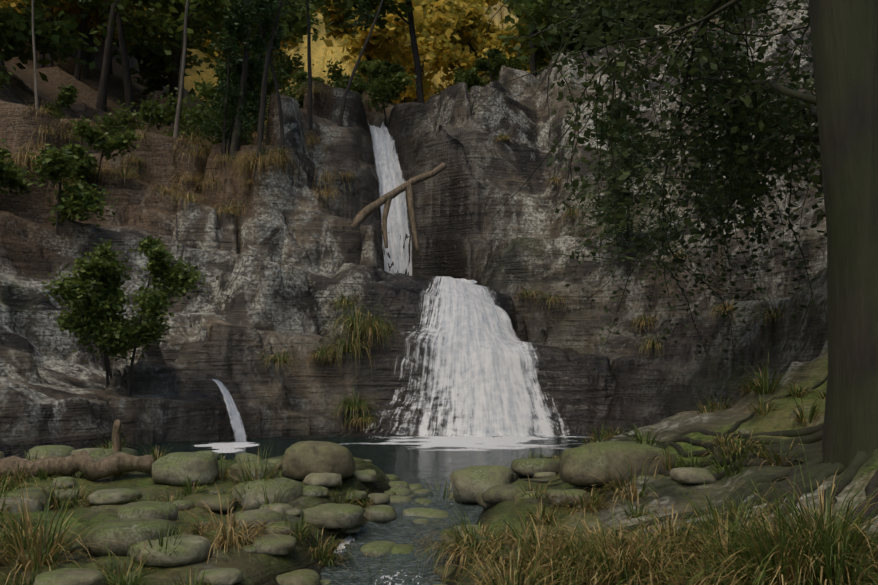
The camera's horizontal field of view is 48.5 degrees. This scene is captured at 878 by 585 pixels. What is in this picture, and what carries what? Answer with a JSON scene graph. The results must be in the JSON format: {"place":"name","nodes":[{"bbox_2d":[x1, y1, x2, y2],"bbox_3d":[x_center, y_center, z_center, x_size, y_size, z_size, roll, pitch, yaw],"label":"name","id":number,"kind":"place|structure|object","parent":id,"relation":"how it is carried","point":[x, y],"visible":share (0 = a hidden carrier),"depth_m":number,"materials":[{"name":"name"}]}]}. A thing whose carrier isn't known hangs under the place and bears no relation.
{"place":"outdoors","nodes":[
{"label":"outdoors","id":0,"kind":"place"},
{"bbox_2d":[127,435,598,584],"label":"pool water","id":1,"kind":"structure","parent":0,"point":[413,459],"depth_m":10.69,"materials":[{"name":"grey liquid"}]},
{"bbox_2d":[212,379,246,441],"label":"waterfall","id":2,"kind":"object","parent":1,"relation":"on","point":[237,426],"visible":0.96,"depth_m":14.72,"materials":[{"name":"white liquid"}]},
{"bbox_2d":[276,569,319,584],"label":"rock","id":3,"kind":"object","parent":1,"relation":"in","point":[303,577],"visible":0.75,"depth_m":6.27,"materials":[{"name":"green stone"}]},
{"bbox_2d":[363,505,396,521],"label":"rock","id":4,"kind":"object","parent":1,"relation":"in","point":[381,513],"visible":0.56,"depth_m":7.88,"materials":[{"name":"green stone"}]},
{"bbox_2d":[389,481,409,488],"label":"rock","id":5,"kind":"object","parent":1,"relation":"in","point":[399,484],"visible":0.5,"depth_m":8.80,"materials":[{"name":"green stone"}]},
{"bbox_2d":[439,528,460,548],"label":"rock","id":6,"kind":"object","parent":1,"relation":"in","point":[441,538],"visible":0.12,"depth_m":7.13,"materials":[{"name":"green stone"}]},
{"bbox_2d":[0,0,877,584],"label":"terrain","id":7,"kind":"structure","parent":0,"point":[282,258],"depth_m":17.79,"materials":[{"name":"grey stone"}]},
{"bbox_2d":[0,497,41,512],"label":"rock","id":8,"kind":"object","parent":7,"relation":"on","point":[34,505],"visible":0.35,"depth_m":7.10,"materials":[{"name":"stone"}]},
{"bbox_2d":[1,487,54,510],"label":"rock","id":9,"kind":"object","parent":7,"relation":"on","point":[38,494],"visible":0.29,"depth_m":7.27,"materials":[{"name":"stone"}]},
{"bbox_2d":[25,445,74,458],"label":"rock","id":10,"kind":"object","parent":7,"relation":"on","point":[60,450],"visible":0.46,"depth_m":8.73,"materials":[{"name":"green stone"}]},
{"bbox_2d":[52,477,75,488],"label":"cobble","id":11,"kind":"object","parent":7,"relation":"on","point":[67,480],"visible":0.58,"depth_m":7.87,"materials":[{"name":"green stone"}]},
{"bbox_2d":[52,489,83,501],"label":"rock","id":12,"kind":"object","parent":7,"relation":"on","point":[63,493],"visible":0.25,"depth_m":7.48,"materials":[{"name":"stone"}]},
{"bbox_2d":[33,567,106,584],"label":"boulder","id":13,"kind":"object","parent":7,"relation":"on","point":[70,576],"visible":0.9,"depth_m":5.57,"materials":[{"name":"green stone"}]},
{"bbox_2d":[0,450,154,481],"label":"log","id":14,"kind":"object","parent":7,"relation":"on","point":[110,465],"visible":0.81,"depth_m":8.08,"materials":[{"name":"brown wood"}]},
{"bbox_2d":[112,420,121,451],"bbox_3d":[-2.837,1.446,8.586,0.116,0.650,0.113,0,-5,1],"label":"stub","id":15,"kind":"object","parent":14,"relation":"on","point":[116,440],"visible":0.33,"depth_m":8.57,"materials":[{"name":"brown wood"}]},
{"bbox_2d":[71,448,105,454],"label":"cobble","id":16,"kind":"object","parent":7,"relation":"on","point":[88,450],"visible":0.23,"depth_m":8.72,"materials":[{"name":"stone"}]},
{"bbox_2d":[89,448,137,461],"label":"rock","id":17,"kind":"object","parent":7,"relation":"on","point":[96,455],"visible":0.27,"depth_m":8.57,"materials":[{"name":"green stone"}]},
{"bbox_2d":[87,488,140,503],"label":"rock","id":18,"kind":"object","parent":7,"relation":"on","point":[113,496],"visible":0.94,"depth_m":7.29,"materials":[{"name":"stone"}]},
{"bbox_2d":[36,235,217,396],"bbox_3d":[-4.550,0.339,14.428,2.350,2.409,2.657,0,-5,1],"label":"shrub","id":19,"kind":"object","parent":7,"relation":"on","point":[112,330],"visible":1,"depth_m":14.08,"materials":[{"name":"green plant"}]},
{"bbox_2d":[80,518,179,555],"bbox_3d":[-1.995,1.590,6.361,0.609,0.217,0.517,0,-5,1],"label":"rock","id":20,"kind":"object","parent":7,"relation":"on","point":[113,530],"visible":0.71,"depth_m":6.14,"materials":[{"name":"green stone"}]},
{"bbox_2d":[117,501,177,520],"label":"boulder","id":21,"kind":"object","parent":7,"relation":"on","point":[154,509],"visible":0.69,"depth_m":6.73,"materials":[{"name":"green stone"}]},
{"bbox_2d":[129,535,212,566],"bbox_3d":[-1.706,1.647,6.235,0.501,0.166,0.481,0,-5,1],"label":"boulder","id":22,"kind":"object","parent":7,"relation":"on","point":[194,549],"visible":0.83,"depth_m":6.06,"materials":[{"name":"green stone"}]},
{"bbox_2d":[170,500,194,510],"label":"cobble","id":23,"kind":"object","parent":7,"relation":"on","point":[184,506],"visible":0.62,"depth_m":7.17,"materials":[{"name":"green stone"}]},
{"bbox_2d":[151,452,218,485],"bbox_3d":[-2.114,1.480,8.146,0.566,0.286,0.502,0,-5,1],"label":"boulder","id":24,"kind":"object","parent":7,"relation":"on","point":[168,469],"visible":0.85,"depth_m":7.97,"materials":[{"name":"green stone"}]},
{"bbox_2d":[198,450,219,459],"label":"cobble","id":25,"kind":"object","parent":7,"relation":"on","point":[216,454],"visible":0.38,"depth_m":8.80,"materials":[{"name":"green stone"}]},
{"bbox_2d":[195,495,237,510],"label":"rock","id":26,"kind":"object","parent":7,"relation":"on","point":[212,503],"visible":0.69,"depth_m":7.30,"materials":[{"name":"stone"}]},
{"bbox_2d":[209,489,224,494],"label":"cobble","id":27,"kind":"object","parent":7,"relation":"on","point":[213,492],"visible":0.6,"depth_m":7.65,"materials":[{"name":"green stone"}]},
{"bbox_2d":[197,568,243,584],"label":"rock","id":28,"kind":"object","parent":7,"relation":"on","point":[230,576],"visible":0.92,"depth_m":5.68,"materials":[{"name":"green stone"}]},
{"bbox_2d":[32,0,410,170],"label":"trees","id":29,"kind":"object","parent":7,"relation":"on","point":[242,21],"visible":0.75,"depth_m":21.71,"materials":[{"name":"green plant"}]},
{"bbox_2d":[187,52,292,158],"bbox_3d":[-4.550,-4.178,22.352,2.522,2.982,2.187,-5,-7,44],"label":"shrub","id":30,"kind":"object","parent":7,"relation":"on","point":[247,107],"visible":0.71,"depth_m":21.99,"materials":[{"name":"green plant"}]},
{"bbox_2d":[235,453,261,461],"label":"cobble","id":31,"kind":"object","parent":7,"relation":"on","point":[250,456],"visible":0.29,"depth_m":8.55,"materials":[{"name":"green stone"}]},
{"bbox_2d":[242,545,256,552],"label":"cobble","id":32,"kind":"object","parent":7,"relation":"on","point":[251,549],"visible":0.5,"depth_m":6.44,"materials":[{"name":"green stone"}]},
{"bbox_2d":[229,461,279,484],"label":"boulder","id":33,"kind":"object","parent":7,"relation":"on","point":[235,467],"visible":0.56,"depth_m":7.83,"materials":[{"name":"green stone"}]},
{"bbox_2d":[232,509,284,528],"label":"rock","id":34,"kind":"object","parent":7,"relation":"on","point":[259,515],"visible":0.6,"depth_m":6.95,"materials":[{"name":"green stone"}]},
{"bbox_2d":[231,477,301,510],"bbox_3d":[-1.316,1.575,7.600,0.538,0.251,0.494,4,-6,-40],"label":"rock","id":35,"kind":"object","parent":7,"relation":"on","point":[275,486],"visible":0.56,"depth_m":7.42,"materials":[{"name":"green stone"}]},
{"bbox_2d":[252,534,296,554],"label":"rock","id":36,"kind":"object","parent":7,"relation":"on","point":[274,544],"visible":0.83,"depth_m":6.45,"materials":[{"name":"green stone"}]},
{"bbox_2d":[268,459,283,469],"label":"cobble","id":37,"kind":"object","parent":7,"relation":"on","point":[277,463],"visible":0.33,"depth_m":8.52,"materials":[{"name":"green stone"}]},
{"bbox_2d":[260,503,293,515],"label":"rock","id":38,"kind":"object","parent":7,"relation":"on","point":[276,506],"visible":0.31,"depth_m":7.25,"materials":[{"name":"green stone"}]},
{"bbox_2d":[264,521,292,534],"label":"rock","id":39,"kind":"object","parent":7,"relation":"on","point":[280,525],"visible":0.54,"depth_m":6.79,"materials":[{"name":"green stone"}]},
{"bbox_2d":[285,508,301,515],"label":"cobble","id":40,"kind":"object","parent":7,"relation":"on","point":[295,512],"visible":0.9,"depth_m":7.19,"materials":[{"name":"green stone"}]},
{"bbox_2d":[302,485,322,497],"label":"cobble","id":41,"kind":"object","parent":7,"relation":"on","point":[312,490],"visible":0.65,"depth_m":7.62,"materials":[{"name":"green stone"}]},
{"bbox_2d":[282,441,355,479],"bbox_3d":[-1.018,1.422,8.228,0.599,0.347,0.599,0,-5,1],"label":"boulder","id":42,"kind":"object","parent":7,"relation":"on","point":[310,457],"visible":0.83,"depth_m":8.01,"materials":[{"name":"stone"}]},
{"bbox_2d":[303,473,341,487],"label":"rock","id":43,"kind":"object","parent":7,"relation":"on","point":[328,480],"visible":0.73,"depth_m":7.85,"materials":[{"name":"stone"}]},
{"bbox_2d":[319,486,328,496],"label":"cobble","id":44,"kind":"object","parent":7,"relation":"on","point":[325,490],"visible":0.35,"depth_m":7.69,"materials":[{"name":"green stone"}]},
{"bbox_2d":[320,579,330,584],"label":"cobble","id":45,"kind":"object","parent":7,"relation":"on","point":[324,582],"visible":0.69,"depth_m":6.46,"materials":[{"name":"green stone"}]},
{"bbox_2d":[0,0,662,133],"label":"forest trees","id":46,"kind":"object","parent":7,"relation":"on","point":[417,38],"visible":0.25,"depth_m":38.01,"materials":[{"name":"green plant"}]},
{"bbox_2d":[302,503,364,528],"bbox_3d":[-0.859,1.714,7.504,0.578,0.168,0.596,0,-5,1],"label":"boulder","id":47,"kind":"object","parent":7,"relation":"on","point":[333,515],"visible":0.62,"depth_m":7.28,"materials":[{"name":"green stone"}]},
{"bbox_2d":[341,526,360,533],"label":"cobble","id":48,"kind":"object","parent":7,"relation":"on","point":[355,529],"visible":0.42,"depth_m":7.44,"materials":[{"name":"stone"}]},
{"bbox_2d":[347,490,366,500],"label":"cobble","id":49,"kind":"object","parent":7,"relation":"on","point":[359,494],"visible":0.52,"depth_m":7.99,"materials":[{"name":"stone"}]},
{"bbox_2d":[353,469,376,482],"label":"rock","id":50,"kind":"object","parent":7,"relation":"on","point":[366,476],"visible":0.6,"depth_m":8.42,"materials":[{"name":"stone"}]},
{"bbox_2d":[360,540,395,556],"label":"rock","id":51,"kind":"object","parent":7,"relation":"on","point":[377,548],"visible":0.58,"depth_m":7.07,"materials":[{"name":"green stone"}]},
{"bbox_2d":[368,493,389,504],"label":"cobble","id":52,"kind":"object","parent":7,"relation":"on","point":[385,498],"visible":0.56,"depth_m":8.24,"materials":[{"name":"stone"}]},
{"bbox_2d":[367,120,411,275],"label":"waterfall","id":53,"kind":"object","parent":7,"relation":"on","point":[389,171],"visible":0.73,"depth_m":23.68,"materials":[{"name":"white liquid"}]},
{"bbox_2d":[384,491,395,495],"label":"cobble","id":54,"kind":"object","parent":7,"relation":"on","point":[391,493],"visible":0.52,"depth_m":8.59,"materials":[{"name":"green stone"}]},
{"bbox_2d":[385,474,398,480],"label":"cobble","id":55,"kind":"object","parent":7,"relation":"on","point":[392,477],"visible":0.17,"depth_m":9.26,"materials":[{"name":"green stone"}]},
{"bbox_2d":[351,163,446,251],"bbox_3d":[-0.848,-1.965,21.604,2.550,2.186,0.607,3,-5,-29],"label":"leaning log","id":56,"kind":"object","parent":7,"relation":"on","point":[363,214],"visible":1,"depth_m":21.55,"materials":[{"name":"brown wood"}]},
{"bbox_2d":[0,0,798,234],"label":"understory shrub","id":57,"kind":"object","parent":7,"relation":"on","point":[70,160],"visible":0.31,"depth_m":23.41,"materials":[{"name":"green plant"}]},
{"bbox_2d":[389,487,411,495],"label":"cobble","id":58,"kind":"object","parent":7,"relation":"on","point":[401,491],"visible":0.33,"depth_m":8.68,"materials":[{"name":"green stone"}]},
{"bbox_2d":[390,495,411,502],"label":"cobble","id":59,"kind":"object","parent":7,"relation":"on","point":[398,499],"visible":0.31,"depth_m":8.43,"materials":[{"name":"green stone"}]},
{"bbox_2d":[391,544,415,553],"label":"rock","id":60,"kind":"object","parent":7,"relation":"on","point":[402,548],"visible":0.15,"depth_m":7.15,"materials":[{"name":"green stone"}]},
{"bbox_2d":[412,519,428,523],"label":"cobble","id":61,"kind":"object","parent":7,"relation":"on","point":[418,521],"visible":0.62,"depth_m":7.84,"materials":[{"name":"green stone"}]},
{"bbox_2d":[415,499,431,504],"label":"cobble","id":62,"kind":"object","parent":7,"relation":"on","point":[424,501],"visible":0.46,"depth_m":8.38,"materials":[{"name":"green stone"}]},
{"bbox_2d":[403,507,448,517],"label":"rock","id":63,"kind":"object","parent":7,"relation":"on","point":[425,512],"visible":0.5,"depth_m":8.02,"materials":[{"name":"green stone"}]},
{"bbox_2d":[0,80,877,584],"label":"green grass tufts","id":64,"kind":"object","parent":7,"relation":"on","point":[826,546],"visible":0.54,"depth_m":5.91,"materials":[{"name":"green plant"}]},
{"bbox_2d":[0,80,877,584],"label":"straw grass tufts","id":65,"kind":"object","parent":7,"relation":"on","point":[230,516],"visible":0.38,"depth_m":6.21,"materials":[{"name":"beige plant"}]},
{"bbox_2d":[435,565,457,578],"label":"cobble","id":66,"kind":"object","parent":7,"relation":"on","point":[439,571],"visible":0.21,"depth_m":6.58,"materials":[{"name":"green stone"}]},
{"bbox_2d":[453,524,478,538],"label":"rock","id":67,"kind":"object","parent":7,"relation":"on","point":[467,527],"visible":0.25,"depth_m":7.09,"materials":[{"name":"green stone"}]},
{"bbox_2d":[362,276,571,436],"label":"waterfall","id":68,"kind":"object","parent":7,"relation":"on","point":[483,375],"visible":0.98,"depth_m":16.59,"materials":[{"name":"white liquid"}]},
{"bbox_2d":[470,536,491,546],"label":"cobble","id":69,"kind":"object","parent":7,"relation":"on","point":[480,537],"visible":0.25,"depth_m":6.54,"materials":[{"name":"green stone"}]},
{"bbox_2d":[449,465,513,503],"bbox_3d":[0.381,1.683,8.533,0.581,0.348,0.550,0,-5,1],"label":"boulder","id":70,"kind":"object","parent":7,"relation":"on","point":[469,483],"visible":0.73,"depth_m":8.35,"materials":[{"name":"green stone"}]},
{"bbox_2d":[476,492,492,508],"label":"cobble","id":71,"kind":"object","parent":7,"relation":"on","point":[481,502],"visible":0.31,"depth_m":7.88,"materials":[{"name":"stone"}]},
{"bbox_2d":[476,566,499,580],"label":"rock","id":72,"kind":"object","parent":7,"relation":"on","point":[479,574],"visible":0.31,"depth_m":5.95,"materials":[{"name":"stone"}]},
{"bbox_2d":[481,484,532,504],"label":"rock","id":73,"kind":"object","parent":7,"relation":"on","point":[495,494],"visible":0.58,"depth_m":7.69,"materials":[{"name":"green stone"}]},
{"bbox_2d":[489,546,528,562],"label":"boulder","id":74,"kind":"object","parent":7,"relation":"on","point":[498,556],"visible":0.15,"depth_m":6.19,"materials":[{"name":"green stone"}]},
{"bbox_2d":[514,491,548,499],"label":"cobble","id":75,"kind":"object","parent":7,"relation":"on","point":[520,495],"visible":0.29,"depth_m":7.59,"materials":[{"name":"green stone"}]},
{"bbox_2d":[510,458,559,476],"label":"rock","id":76,"kind":"object","parent":7,"relation":"on","point":[530,467],"visible":0.75,"depth_m":8.41,"materials":[{"name":"green stone"}]},
{"bbox_2d":[532,472,555,477],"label":"cobble","id":77,"kind":"object","parent":7,"relation":"on","point":[543,474],"visible":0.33,"depth_m":8.34,"materials":[{"name":"stone"}]},
{"bbox_2d":[545,489,590,506],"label":"rock","id":78,"kind":"object","parent":7,"relation":"on","point":[556,496],"visible":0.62,"depth_m":7.11,"materials":[{"name":"stone"}]},
{"bbox_2d":[586,522,602,529],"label":"cobble","id":79,"kind":"object","parent":7,"relation":"on","point":[593,524],"visible":0.48,"depth_m":6.61,"materials":[{"name":"stone"}]},
{"bbox_2d":[559,441,677,487],"bbox_3d":[1.397,1.333,7.584,0.928,0.340,0.654,0,-5,1],"label":"boulder","id":80,"kind":"object","parent":7,"relation":"on","point":[587,460],"visible":0.79,"depth_m":7.33,"materials":[{"name":"green stone"}]},
{"bbox_2d":[558,99,696,276],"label":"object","id":81,"kind":"object","parent":7,"relation":"on","point":[627,235],"visible":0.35,"depth_m":17.86,"materials":[{"name":"green plant"}]},
{"bbox_2d":[623,441,660,447],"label":"boulder","id":82,"kind":"object","parent":7,"relation":"on","point":[655,445],"visible":0.15,"depth_m":8.10,"materials":[{"name":"green stone"}]},
{"bbox_2d":[462,0,877,584],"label":"tree","id":83,"kind":"object","parent":7,"relation":"on","point":[840,105],"visible":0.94,"depth_m":7.78,"materials":[{"name":"green plant"}]},
{"bbox_2d":[670,467,716,484],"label":"rock","id":84,"kind":"object","parent":7,"relation":"on","point":[686,475],"visible":0.88,"depth_m":6.87,"materials":[{"name":"stone"}]},
{"bbox_2d":[685,137,733,219],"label":"leaves","id":85,"kind":"object","parent":7,"relation":"on","point":[700,195],"visible":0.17,"depth_m":17.75,"materials":[{"name":"green plant"}]},
{"bbox_2d":[738,429,751,433],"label":"cobble","id":86,"kind":"object","parent":7,"relation":"on","point":[746,431],"visible":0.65,"depth_m":7.67,"materials":[{"name":"stone"}]},
{"bbox_2d":[801,508,825,515],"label":"cobble","id":87,"kind":"object","parent":7,"relation":"on","point":[813,511],"visible":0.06,"depth_m":5.54,"materials":[{"name":"stone"}]},
{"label":"boulder","id":88,"kind":"object","parent":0,"visible":0},
{"bbox_2d":[409,484,422,489],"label":"cobble","id":89,"kind":"object","parent":88,"relation":"on","point":[411,486],"visible":0.27,"depth_m":8.88,"materials":[{"name":"green stone"}]},
{"bbox_2d":[413,489,429,493],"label":"cobble","id":90,"kind":"object","parent":88,"relation":"on","point":[419,491],"visible":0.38,"depth_m":8.74,"materials":[{"name":"green stone"}]}
]}

